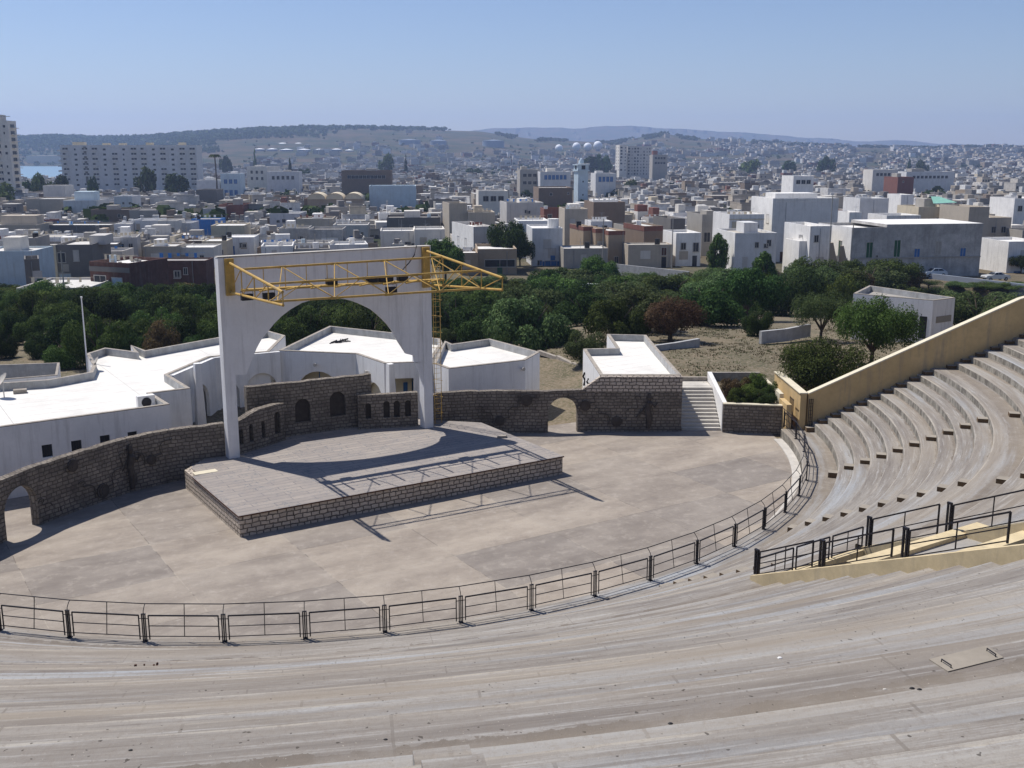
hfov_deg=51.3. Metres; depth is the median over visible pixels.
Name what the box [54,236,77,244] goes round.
house
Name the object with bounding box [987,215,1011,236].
house
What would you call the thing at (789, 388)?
boundary wall
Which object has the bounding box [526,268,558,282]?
shrub
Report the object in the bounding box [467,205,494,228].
house
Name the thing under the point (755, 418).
planter
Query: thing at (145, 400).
air conditioner
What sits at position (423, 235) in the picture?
house
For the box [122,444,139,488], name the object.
wall relief
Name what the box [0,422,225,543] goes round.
stone wall
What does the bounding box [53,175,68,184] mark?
tree
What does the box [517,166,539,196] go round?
house
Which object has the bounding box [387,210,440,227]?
house
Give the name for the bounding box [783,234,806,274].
house
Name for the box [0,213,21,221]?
house
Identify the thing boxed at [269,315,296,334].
tree
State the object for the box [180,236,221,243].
house
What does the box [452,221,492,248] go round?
house
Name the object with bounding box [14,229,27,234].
house
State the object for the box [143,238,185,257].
house
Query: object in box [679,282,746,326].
tree
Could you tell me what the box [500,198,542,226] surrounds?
house
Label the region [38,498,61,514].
wall relief
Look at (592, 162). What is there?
tree
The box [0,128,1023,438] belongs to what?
ground
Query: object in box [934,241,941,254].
window
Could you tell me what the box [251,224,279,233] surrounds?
house
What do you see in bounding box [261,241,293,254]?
house
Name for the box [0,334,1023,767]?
seating terrace
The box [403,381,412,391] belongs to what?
door
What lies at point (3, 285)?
tree
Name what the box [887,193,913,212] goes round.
house
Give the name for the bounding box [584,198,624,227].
house
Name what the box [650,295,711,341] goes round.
tree
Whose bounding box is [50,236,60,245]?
house
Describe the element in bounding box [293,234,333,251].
house
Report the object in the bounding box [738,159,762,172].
tree
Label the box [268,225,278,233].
house
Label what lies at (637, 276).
shrub
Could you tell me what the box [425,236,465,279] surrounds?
tree
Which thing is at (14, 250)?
house
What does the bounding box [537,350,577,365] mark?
kerb wall
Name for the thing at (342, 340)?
scrap metal
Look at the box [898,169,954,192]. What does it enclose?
house
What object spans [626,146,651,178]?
apartment block
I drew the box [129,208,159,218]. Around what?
house
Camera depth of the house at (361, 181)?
551.21 m
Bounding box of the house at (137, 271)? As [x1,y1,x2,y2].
[89,254,168,286]
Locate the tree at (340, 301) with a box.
[332,299,354,306]
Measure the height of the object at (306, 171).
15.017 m
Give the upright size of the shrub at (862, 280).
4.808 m
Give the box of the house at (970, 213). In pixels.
[939,195,989,236]
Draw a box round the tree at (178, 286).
[162,282,188,291]
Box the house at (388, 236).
[380,221,414,246]
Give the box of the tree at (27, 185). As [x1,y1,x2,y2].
[22,179,32,191]
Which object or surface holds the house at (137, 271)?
on the ground at (556, 374)
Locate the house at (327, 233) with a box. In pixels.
[308,224,346,240]
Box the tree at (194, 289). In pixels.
[167,283,210,301]
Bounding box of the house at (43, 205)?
[26,197,73,213]
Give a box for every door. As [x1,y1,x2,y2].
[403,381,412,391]
[497,263,501,274]
[661,257,665,267]
[692,256,696,265]
[919,316,926,338]
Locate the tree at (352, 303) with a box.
[346,301,374,313]
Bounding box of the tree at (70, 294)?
[57,288,88,305]
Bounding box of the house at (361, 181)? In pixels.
[341,168,392,195]
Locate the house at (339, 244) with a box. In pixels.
[328,235,367,249]
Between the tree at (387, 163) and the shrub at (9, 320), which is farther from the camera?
the tree at (387, 163)
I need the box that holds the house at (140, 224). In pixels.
[131,218,166,232]
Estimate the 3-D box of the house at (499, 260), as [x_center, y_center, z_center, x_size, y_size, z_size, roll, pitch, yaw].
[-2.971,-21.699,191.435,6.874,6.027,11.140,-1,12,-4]
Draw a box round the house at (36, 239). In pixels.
[16,228,49,245]
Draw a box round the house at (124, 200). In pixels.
[114,195,140,207]
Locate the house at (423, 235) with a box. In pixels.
[414,223,444,245]
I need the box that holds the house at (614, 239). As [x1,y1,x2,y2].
[596,227,624,263]
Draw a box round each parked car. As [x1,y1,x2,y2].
[922,268,947,276]
[980,272,1010,280]
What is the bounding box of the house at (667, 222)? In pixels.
[653,211,684,241]
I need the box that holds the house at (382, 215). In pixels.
[378,205,393,219]
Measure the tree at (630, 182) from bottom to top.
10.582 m
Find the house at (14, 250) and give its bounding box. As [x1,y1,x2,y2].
[0,236,55,285]
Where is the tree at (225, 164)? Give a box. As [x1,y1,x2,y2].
[219,155,232,172]
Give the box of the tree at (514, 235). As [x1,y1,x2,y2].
[486,219,528,259]
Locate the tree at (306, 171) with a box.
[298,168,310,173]
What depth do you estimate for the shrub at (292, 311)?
109.39 m
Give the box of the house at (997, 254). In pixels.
[979,237,1023,272]
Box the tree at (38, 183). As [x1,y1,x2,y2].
[31,172,52,191]
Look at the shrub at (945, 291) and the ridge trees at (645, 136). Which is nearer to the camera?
the shrub at (945, 291)
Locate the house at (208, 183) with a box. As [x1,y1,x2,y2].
[196,177,220,189]
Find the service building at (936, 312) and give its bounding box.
[850,285,954,342]
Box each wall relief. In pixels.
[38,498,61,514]
[65,459,81,471]
[78,453,124,497]
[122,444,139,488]
[126,438,171,464]
[478,395,521,424]
[518,394,536,405]
[563,392,597,410]
[594,396,640,426]
[636,393,657,428]
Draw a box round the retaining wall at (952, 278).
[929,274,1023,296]
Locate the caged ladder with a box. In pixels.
[432,259,442,423]
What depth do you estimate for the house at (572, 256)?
197.97 m
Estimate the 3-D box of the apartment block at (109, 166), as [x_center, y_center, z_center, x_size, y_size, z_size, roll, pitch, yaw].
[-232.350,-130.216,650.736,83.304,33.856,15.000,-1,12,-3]
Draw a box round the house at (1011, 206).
[989,195,1023,224]
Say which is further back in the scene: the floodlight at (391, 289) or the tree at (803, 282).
the tree at (803, 282)
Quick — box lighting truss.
[224,247,503,306]
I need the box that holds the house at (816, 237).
[782,222,831,271]
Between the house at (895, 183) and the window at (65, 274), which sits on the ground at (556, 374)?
the house at (895, 183)
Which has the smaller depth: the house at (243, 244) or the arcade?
the arcade
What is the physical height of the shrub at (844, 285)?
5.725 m
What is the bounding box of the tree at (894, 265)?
[863,257,926,280]
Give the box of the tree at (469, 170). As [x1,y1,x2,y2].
[465,168,483,172]
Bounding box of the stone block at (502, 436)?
[497,434,506,437]
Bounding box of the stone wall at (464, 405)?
[433,388,585,432]
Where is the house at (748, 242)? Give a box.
[716,221,776,270]
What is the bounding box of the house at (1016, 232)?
[1006,228,1023,237]
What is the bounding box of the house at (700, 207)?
[689,205,720,211]
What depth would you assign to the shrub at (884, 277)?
157.35 m
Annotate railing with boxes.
[0,406,809,642]
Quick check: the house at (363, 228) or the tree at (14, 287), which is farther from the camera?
the house at (363, 228)
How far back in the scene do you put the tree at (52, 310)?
104.89 m
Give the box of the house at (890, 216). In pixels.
[868,213,920,218]
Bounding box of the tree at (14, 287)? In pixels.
[0,284,28,292]
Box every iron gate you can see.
[790,397,793,427]
[807,399,813,425]
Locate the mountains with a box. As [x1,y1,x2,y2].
[473,126,963,146]
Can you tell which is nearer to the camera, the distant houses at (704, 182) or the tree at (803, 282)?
the tree at (803, 282)
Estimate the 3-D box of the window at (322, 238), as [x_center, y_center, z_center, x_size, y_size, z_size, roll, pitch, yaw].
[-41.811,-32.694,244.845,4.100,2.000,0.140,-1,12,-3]
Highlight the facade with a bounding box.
[302,371,412,392]
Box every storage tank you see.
[399,139,420,144]
[430,140,446,144]
[482,140,503,147]
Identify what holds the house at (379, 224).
on the ground at (556, 374)
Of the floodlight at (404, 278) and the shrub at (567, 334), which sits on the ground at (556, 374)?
the shrub at (567, 334)
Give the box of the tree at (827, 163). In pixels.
[817,155,835,171]
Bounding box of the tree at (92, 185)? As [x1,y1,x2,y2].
[87,175,98,190]
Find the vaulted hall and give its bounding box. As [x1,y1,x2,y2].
[307,192,364,207]
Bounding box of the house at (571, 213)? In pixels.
[559,203,587,244]
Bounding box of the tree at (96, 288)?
[65,285,113,294]
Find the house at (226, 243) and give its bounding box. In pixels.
[202,229,232,255]
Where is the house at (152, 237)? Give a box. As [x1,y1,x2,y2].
[145,235,194,245]
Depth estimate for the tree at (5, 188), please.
456.33 m
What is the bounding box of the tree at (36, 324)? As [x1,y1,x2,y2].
[12,314,49,340]
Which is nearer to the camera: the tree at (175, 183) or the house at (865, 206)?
the house at (865, 206)
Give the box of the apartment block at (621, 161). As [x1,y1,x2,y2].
[615,145,626,176]
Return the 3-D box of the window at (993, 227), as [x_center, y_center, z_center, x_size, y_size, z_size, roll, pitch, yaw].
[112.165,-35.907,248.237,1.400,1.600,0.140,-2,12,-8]
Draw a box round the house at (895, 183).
[883,173,913,193]
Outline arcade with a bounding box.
[170,351,280,415]
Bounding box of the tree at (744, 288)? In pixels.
[714,266,789,315]
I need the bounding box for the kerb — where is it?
[767,439,800,521]
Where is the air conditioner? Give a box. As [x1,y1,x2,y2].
[136,394,154,406]
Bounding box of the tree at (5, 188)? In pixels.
[0,182,16,200]
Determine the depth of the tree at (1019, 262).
188.35 m
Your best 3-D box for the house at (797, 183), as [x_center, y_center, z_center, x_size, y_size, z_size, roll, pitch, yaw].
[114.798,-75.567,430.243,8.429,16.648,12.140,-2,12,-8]
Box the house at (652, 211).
[644,207,673,216]
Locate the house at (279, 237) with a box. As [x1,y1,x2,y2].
[261,234,294,244]
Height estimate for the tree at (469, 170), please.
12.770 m
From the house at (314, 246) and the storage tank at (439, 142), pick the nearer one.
the house at (314, 246)
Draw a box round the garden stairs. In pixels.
[681,376,719,430]
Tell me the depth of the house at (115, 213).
341.90 m
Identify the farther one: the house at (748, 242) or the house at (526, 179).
the house at (526, 179)
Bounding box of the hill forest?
[17,124,450,147]
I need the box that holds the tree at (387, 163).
[378,153,393,169]
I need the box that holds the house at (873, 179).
[863,169,897,191]
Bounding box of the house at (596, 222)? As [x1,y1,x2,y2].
[585,217,611,227]
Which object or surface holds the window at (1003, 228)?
in the house at (998, 226)
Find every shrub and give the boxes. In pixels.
[0,310,27,343]
[0,318,3,330]
[0,330,19,358]
[1,289,55,320]
[23,331,56,359]
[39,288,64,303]
[41,309,104,349]
[41,335,90,369]
[51,286,78,295]
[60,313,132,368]
[85,317,114,327]
[116,332,150,350]
[127,301,173,320]
[131,306,183,332]
[132,315,174,337]
[142,319,180,349]
[144,288,199,318]
[166,314,211,343]
[167,307,200,331]
[171,293,197,308]
[183,334,204,342]
[192,292,216,310]
[278,305,331,345]
[280,304,304,321]
[317,302,377,331]
[345,303,390,331]
[431,279,463,295]
[431,293,450,308]
[431,294,486,342]
[432,319,447,329]
[432,327,451,342]
[440,278,500,298]
[446,286,506,309]
[449,304,504,342]
[450,330,460,342]
[454,278,505,296]
[473,273,526,290]
[476,316,515,342]
[481,294,573,350]
[492,279,523,292]
[493,283,564,308]
[516,302,555,324]
[522,279,594,306]
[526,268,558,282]
[526,273,586,295]
[529,267,573,279]
[539,268,594,282]
[550,328,581,343]
[553,292,607,325]
[563,330,606,363]
[572,274,608,283]
[582,297,650,335]
[588,274,638,294]
[594,282,661,309]
[595,279,663,296]
[605,271,645,283]
[607,286,679,331]
[639,271,659,276]
[641,272,696,281]
[641,273,688,295]
[667,291,682,299]
[669,293,712,325]
[678,276,706,284]
[679,271,733,299]
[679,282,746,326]
[690,267,732,278]
[720,376,750,398]
[726,387,753,402]
[731,383,759,402]
[739,298,762,318]
[740,372,767,388]
[741,308,774,336]
[751,390,777,403]
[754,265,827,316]
[759,381,777,395]
[776,336,879,390]
[780,255,840,281]
[781,263,843,289]
[816,274,856,307]
[832,264,909,289]
[838,259,871,274]
[840,269,871,292]
[844,271,875,285]
[890,283,925,292]
[902,272,926,287]
[921,279,943,287]
[922,287,964,296]
[945,281,976,288]
[945,290,1014,325]
[968,281,1007,289]
[978,291,1023,305]
[996,281,1023,289]
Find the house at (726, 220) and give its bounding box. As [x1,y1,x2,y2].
[712,209,763,240]
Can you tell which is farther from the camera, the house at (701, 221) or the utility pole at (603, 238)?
the house at (701, 221)
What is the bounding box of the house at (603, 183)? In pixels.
[590,171,615,197]
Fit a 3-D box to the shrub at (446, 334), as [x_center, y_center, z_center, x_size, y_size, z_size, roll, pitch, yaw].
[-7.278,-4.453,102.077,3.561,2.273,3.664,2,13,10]
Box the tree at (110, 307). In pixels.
[69,289,125,321]
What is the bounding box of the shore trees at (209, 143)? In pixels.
[18,137,219,164]
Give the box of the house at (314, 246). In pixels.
[295,242,329,251]
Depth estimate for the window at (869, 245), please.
180.81 m
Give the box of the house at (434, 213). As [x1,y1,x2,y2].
[427,212,440,216]
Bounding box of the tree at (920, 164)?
[915,159,929,170]
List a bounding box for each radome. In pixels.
[555,144,562,150]
[572,142,580,150]
[584,143,591,150]
[593,141,601,150]
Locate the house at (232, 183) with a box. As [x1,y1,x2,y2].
[220,171,245,196]
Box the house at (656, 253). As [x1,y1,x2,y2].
[623,239,672,267]
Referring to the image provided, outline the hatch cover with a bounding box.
[929,646,1003,671]
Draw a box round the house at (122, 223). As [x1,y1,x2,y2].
[114,221,133,232]
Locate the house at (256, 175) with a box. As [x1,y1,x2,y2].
[246,165,279,191]
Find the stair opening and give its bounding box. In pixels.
[750,489,1023,585]
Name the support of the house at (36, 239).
on the ground at (556, 374)
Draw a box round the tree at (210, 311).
[197,300,217,324]
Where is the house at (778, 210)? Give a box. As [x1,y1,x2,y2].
[751,192,838,261]
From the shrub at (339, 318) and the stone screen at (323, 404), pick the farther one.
the shrub at (339, 318)
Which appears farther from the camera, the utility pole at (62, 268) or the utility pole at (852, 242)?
the utility pole at (852, 242)
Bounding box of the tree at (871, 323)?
[832,293,926,362]
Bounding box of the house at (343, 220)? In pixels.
[336,215,349,221]
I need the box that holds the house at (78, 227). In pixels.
[44,221,120,232]
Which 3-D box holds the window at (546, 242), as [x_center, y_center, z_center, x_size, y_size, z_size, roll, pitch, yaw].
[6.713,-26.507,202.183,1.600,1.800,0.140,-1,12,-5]
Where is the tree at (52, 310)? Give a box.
[32,300,90,324]
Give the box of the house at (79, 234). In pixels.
[68,233,83,236]
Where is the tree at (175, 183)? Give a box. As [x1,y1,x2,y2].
[163,173,191,192]
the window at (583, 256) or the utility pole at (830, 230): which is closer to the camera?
the utility pole at (830, 230)
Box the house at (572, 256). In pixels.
[559,238,607,267]
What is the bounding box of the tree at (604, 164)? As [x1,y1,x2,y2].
[596,153,612,172]
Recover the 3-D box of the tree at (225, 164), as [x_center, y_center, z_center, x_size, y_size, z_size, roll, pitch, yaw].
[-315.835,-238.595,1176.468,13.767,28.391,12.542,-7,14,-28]
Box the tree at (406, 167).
[404,154,407,172]
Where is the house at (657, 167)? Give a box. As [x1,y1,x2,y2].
[649,151,667,179]
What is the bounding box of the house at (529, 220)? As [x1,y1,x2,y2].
[514,215,546,257]
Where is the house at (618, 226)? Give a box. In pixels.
[614,223,651,229]
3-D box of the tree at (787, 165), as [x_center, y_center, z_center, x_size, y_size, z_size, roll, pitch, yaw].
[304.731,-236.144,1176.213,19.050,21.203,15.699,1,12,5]
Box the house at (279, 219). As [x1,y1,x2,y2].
[266,211,305,226]
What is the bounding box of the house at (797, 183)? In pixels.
[781,175,813,192]
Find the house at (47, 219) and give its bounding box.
[44,217,59,221]
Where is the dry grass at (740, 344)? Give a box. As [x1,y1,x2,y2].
[549,326,903,382]
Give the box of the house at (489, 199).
[476,190,507,214]
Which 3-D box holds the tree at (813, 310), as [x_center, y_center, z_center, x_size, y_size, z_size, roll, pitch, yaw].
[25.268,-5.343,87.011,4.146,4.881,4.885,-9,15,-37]
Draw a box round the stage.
[185,419,563,536]
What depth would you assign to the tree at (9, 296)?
122.68 m
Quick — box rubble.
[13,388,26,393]
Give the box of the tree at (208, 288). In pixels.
[201,282,215,298]
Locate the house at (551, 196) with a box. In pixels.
[533,186,572,206]
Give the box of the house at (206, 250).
[181,240,221,267]
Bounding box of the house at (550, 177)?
[537,168,570,186]
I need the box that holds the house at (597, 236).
[584,226,605,244]
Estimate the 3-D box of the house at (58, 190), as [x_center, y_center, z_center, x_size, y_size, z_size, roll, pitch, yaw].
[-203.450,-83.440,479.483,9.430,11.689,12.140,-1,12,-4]
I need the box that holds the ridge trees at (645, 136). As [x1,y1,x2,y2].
[494,131,1013,147]
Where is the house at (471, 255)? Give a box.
[459,247,477,274]
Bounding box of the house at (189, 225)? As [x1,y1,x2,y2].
[182,221,198,231]
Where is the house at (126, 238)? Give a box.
[113,226,141,256]
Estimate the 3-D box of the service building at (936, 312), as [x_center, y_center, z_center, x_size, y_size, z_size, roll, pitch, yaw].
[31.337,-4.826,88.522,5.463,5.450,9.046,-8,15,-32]
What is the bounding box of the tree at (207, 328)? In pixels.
[195,314,218,338]
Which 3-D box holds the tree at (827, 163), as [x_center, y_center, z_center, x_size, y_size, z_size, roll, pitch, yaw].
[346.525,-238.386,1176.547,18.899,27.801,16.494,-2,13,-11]
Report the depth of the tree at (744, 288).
109.79 m
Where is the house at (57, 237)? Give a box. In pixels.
[31,230,71,241]
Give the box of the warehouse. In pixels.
[26,155,60,162]
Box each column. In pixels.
[193,362,206,424]
[386,363,395,392]
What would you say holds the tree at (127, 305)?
on the ground at (556, 374)
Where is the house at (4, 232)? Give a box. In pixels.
[0,228,13,245]
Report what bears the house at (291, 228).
on the ground at (556, 374)
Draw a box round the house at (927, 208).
[897,196,955,218]
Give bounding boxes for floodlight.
[240,291,253,300]
[262,290,274,299]
[325,278,337,284]
[365,276,377,281]
[378,275,393,281]
[385,284,396,292]
[396,276,407,280]
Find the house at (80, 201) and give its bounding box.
[63,191,108,212]
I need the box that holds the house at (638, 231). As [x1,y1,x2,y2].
[623,221,662,242]
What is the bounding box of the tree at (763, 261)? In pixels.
[751,251,778,276]
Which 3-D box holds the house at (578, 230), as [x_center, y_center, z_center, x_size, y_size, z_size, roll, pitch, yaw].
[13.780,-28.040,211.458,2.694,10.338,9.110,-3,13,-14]
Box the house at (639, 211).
[630,204,667,219]
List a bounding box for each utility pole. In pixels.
[60,251,64,287]
[602,219,603,257]
[671,218,673,268]
[828,195,832,262]
[851,224,853,260]
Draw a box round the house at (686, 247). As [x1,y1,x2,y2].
[663,229,700,265]
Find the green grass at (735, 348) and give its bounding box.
[557,327,890,382]
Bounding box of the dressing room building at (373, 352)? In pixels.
[278,326,442,418]
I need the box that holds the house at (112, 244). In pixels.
[84,232,120,247]
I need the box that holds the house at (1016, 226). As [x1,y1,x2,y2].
[1011,224,1023,227]
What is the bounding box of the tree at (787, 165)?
[781,160,796,170]
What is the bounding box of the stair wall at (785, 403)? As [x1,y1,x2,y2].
[762,376,791,428]
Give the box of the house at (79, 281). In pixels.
[16,274,108,291]
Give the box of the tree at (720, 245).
[706,233,729,268]
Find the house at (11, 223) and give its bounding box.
[0,214,52,233]
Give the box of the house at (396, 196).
[369,185,415,210]
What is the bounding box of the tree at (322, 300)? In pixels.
[304,299,333,303]
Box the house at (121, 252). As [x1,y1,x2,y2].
[111,246,133,257]
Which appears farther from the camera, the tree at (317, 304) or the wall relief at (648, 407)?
the tree at (317, 304)
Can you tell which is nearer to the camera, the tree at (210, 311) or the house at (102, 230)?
the tree at (210, 311)
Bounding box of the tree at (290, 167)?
[287,157,292,170]
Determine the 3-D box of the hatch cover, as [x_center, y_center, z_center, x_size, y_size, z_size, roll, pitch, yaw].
[5.041,3.029,11.796,0.862,0.072,0.301,-5,13,-22]
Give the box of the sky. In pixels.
[0,0,1023,144]
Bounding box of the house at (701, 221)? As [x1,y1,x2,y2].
[686,210,713,255]
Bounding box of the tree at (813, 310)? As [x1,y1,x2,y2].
[790,289,856,340]
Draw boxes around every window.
[42,444,52,456]
[57,252,66,262]
[59,273,70,276]
[71,440,81,450]
[73,250,79,261]
[93,275,106,281]
[100,435,109,442]
[111,277,122,285]
[128,431,135,435]
[174,270,181,277]
[183,267,187,274]
[321,237,338,240]
[483,196,488,201]
[484,259,514,267]
[490,196,495,201]
[498,196,503,200]
[543,239,551,248]
[580,254,586,261]
[614,256,618,262]
[661,247,666,255]
[680,243,686,249]
[692,242,698,251]
[703,232,710,241]
[766,239,771,246]
[813,235,818,242]
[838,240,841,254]
[865,242,873,257]
[893,240,900,256]
[913,248,920,256]
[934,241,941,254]
[959,247,966,257]
[991,226,996,232]
[1001,226,1005,232]
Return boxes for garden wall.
[617,264,688,277]
[655,338,699,350]
[759,324,810,343]
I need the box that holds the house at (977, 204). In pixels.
[973,202,982,205]
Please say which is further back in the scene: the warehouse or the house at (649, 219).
the warehouse
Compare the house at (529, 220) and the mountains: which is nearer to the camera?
the house at (529, 220)
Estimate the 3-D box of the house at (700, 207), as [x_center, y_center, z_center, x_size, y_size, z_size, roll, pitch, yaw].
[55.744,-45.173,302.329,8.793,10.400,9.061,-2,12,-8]
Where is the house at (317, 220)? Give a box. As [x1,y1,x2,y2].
[297,213,335,226]
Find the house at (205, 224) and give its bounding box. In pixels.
[191,215,225,234]
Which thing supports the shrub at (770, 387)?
in the planter
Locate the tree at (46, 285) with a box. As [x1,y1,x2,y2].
[22,279,67,293]
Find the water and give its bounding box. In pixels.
[20,166,61,178]
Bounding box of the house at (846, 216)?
[837,210,861,222]
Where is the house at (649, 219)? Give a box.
[642,214,669,223]
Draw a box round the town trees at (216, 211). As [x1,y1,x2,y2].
[62,133,1021,221]
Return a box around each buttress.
[829,242,837,266]
[839,246,846,272]
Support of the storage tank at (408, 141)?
on the ground at (556, 374)
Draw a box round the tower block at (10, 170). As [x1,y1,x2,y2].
[0,115,24,195]
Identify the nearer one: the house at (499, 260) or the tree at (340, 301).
the tree at (340, 301)
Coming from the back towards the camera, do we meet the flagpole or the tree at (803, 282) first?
the tree at (803, 282)
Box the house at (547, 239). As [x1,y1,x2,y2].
[526,218,562,265]
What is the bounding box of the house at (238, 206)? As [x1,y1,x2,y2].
[219,198,249,220]
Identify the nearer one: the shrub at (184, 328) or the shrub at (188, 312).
the shrub at (184, 328)
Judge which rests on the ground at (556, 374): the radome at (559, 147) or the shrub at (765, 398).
the radome at (559, 147)
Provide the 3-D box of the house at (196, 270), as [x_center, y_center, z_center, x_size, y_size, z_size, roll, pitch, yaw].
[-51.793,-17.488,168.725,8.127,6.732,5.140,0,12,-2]
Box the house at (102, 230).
[80,228,106,238]
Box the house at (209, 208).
[203,204,226,218]
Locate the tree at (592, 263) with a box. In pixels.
[579,254,620,276]
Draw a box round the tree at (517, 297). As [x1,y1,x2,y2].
[487,295,522,310]
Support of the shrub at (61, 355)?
on the ground at (556, 374)
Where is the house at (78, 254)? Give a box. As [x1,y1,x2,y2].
[53,233,113,276]
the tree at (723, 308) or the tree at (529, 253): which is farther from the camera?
the tree at (529, 253)
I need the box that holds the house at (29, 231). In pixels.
[28,229,40,233]
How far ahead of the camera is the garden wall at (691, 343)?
80.01 m
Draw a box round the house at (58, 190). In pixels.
[43,185,73,196]
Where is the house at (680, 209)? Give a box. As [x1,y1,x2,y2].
[665,204,686,216]
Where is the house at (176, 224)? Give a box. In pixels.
[157,219,184,231]
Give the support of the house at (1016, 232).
on the ground at (556, 374)
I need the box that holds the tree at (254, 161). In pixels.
[252,148,256,165]
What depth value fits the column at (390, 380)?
64.98 m
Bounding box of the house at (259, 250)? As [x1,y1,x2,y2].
[257,246,260,255]
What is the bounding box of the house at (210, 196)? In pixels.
[196,189,223,203]
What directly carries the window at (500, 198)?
in the house at (489, 199)
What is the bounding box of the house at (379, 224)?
[375,212,403,233]
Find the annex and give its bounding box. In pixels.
[0,362,60,381]
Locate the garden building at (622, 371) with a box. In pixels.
[582,334,682,431]
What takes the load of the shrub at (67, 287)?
on the ground at (556, 374)
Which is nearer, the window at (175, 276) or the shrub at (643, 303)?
the shrub at (643, 303)
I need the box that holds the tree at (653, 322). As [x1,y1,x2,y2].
[643,301,699,340]
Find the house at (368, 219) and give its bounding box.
[352,215,376,223]
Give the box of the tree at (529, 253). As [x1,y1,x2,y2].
[518,241,534,265]
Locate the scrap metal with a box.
[329,338,350,343]
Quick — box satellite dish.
[0,373,5,396]
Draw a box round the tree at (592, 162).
[584,156,597,171]
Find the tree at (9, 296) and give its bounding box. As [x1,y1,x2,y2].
[2,288,45,307]
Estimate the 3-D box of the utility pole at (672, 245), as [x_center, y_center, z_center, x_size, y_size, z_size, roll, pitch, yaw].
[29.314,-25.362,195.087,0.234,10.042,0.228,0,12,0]
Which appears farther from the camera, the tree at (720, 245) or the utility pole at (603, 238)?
the utility pole at (603, 238)
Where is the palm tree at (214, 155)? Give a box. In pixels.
[209,154,220,188]
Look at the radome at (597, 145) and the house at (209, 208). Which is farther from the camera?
the radome at (597, 145)
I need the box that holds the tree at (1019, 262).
[1008,255,1023,272]
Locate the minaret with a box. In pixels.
[573,158,589,202]
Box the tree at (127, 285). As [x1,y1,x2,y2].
[98,281,133,293]
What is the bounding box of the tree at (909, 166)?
[906,158,912,168]
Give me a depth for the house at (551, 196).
395.13 m
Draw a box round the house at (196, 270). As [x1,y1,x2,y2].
[159,253,214,286]
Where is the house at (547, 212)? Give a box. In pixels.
[540,206,558,218]
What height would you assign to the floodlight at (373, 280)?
0.366 m
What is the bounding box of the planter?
[707,372,782,434]
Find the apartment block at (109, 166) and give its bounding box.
[57,142,203,191]
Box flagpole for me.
[80,296,88,371]
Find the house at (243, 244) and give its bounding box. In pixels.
[227,232,258,254]
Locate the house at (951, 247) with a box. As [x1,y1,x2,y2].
[819,219,983,276]
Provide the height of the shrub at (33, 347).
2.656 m
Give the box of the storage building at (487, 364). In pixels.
[433,339,539,391]
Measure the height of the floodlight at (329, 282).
0.366 m
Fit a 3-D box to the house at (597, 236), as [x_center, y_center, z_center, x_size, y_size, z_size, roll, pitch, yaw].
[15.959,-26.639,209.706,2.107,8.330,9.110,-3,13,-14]
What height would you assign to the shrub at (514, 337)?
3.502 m
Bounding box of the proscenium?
[214,245,433,458]
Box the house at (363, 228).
[333,221,369,237]
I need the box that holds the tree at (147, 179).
[133,165,156,192]
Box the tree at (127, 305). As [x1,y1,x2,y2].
[92,291,136,325]
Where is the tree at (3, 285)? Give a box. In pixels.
[0,283,12,288]
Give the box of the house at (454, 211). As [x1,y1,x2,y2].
[442,198,466,241]
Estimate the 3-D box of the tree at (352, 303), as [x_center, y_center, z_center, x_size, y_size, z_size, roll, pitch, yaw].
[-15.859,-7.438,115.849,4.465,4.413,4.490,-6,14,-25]
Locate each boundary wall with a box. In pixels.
[774,371,830,429]
[805,296,1023,425]
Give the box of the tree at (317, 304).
[301,300,337,314]
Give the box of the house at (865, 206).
[843,195,888,219]
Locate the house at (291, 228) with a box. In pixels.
[279,220,311,239]
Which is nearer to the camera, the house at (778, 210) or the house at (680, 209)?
the house at (778, 210)
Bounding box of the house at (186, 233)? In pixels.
[174,227,188,238]
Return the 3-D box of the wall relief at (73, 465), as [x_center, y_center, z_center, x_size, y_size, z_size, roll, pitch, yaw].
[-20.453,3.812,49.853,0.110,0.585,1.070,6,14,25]
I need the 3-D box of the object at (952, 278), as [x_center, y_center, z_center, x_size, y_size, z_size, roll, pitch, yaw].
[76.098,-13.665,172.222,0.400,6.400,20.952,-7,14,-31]
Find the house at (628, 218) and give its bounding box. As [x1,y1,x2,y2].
[625,213,631,222]
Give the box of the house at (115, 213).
[91,205,137,221]
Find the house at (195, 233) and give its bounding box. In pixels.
[177,229,210,241]
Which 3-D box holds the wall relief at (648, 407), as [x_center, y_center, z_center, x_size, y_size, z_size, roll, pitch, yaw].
[8.104,1.626,64.155,1.327,2.177,0.420,0,12,1]
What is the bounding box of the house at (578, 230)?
[570,218,592,244]
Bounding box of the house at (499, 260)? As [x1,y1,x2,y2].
[475,244,516,274]
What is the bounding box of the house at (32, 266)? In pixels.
[24,250,42,284]
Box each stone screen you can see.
[238,402,285,453]
[244,373,370,436]
[357,391,417,428]
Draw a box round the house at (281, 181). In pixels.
[267,170,302,192]
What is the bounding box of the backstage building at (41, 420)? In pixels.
[0,331,285,498]
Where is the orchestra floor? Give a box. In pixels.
[0,422,791,638]
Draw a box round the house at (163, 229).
[140,224,182,241]
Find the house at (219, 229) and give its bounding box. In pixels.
[211,220,250,236]
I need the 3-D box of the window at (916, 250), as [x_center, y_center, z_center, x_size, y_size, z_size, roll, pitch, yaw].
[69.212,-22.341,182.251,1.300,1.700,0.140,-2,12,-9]
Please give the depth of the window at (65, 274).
183.33 m
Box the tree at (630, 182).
[624,179,636,184]
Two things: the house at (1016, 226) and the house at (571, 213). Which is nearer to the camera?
the house at (571, 213)
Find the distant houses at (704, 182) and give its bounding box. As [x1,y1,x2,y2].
[0,129,1023,256]

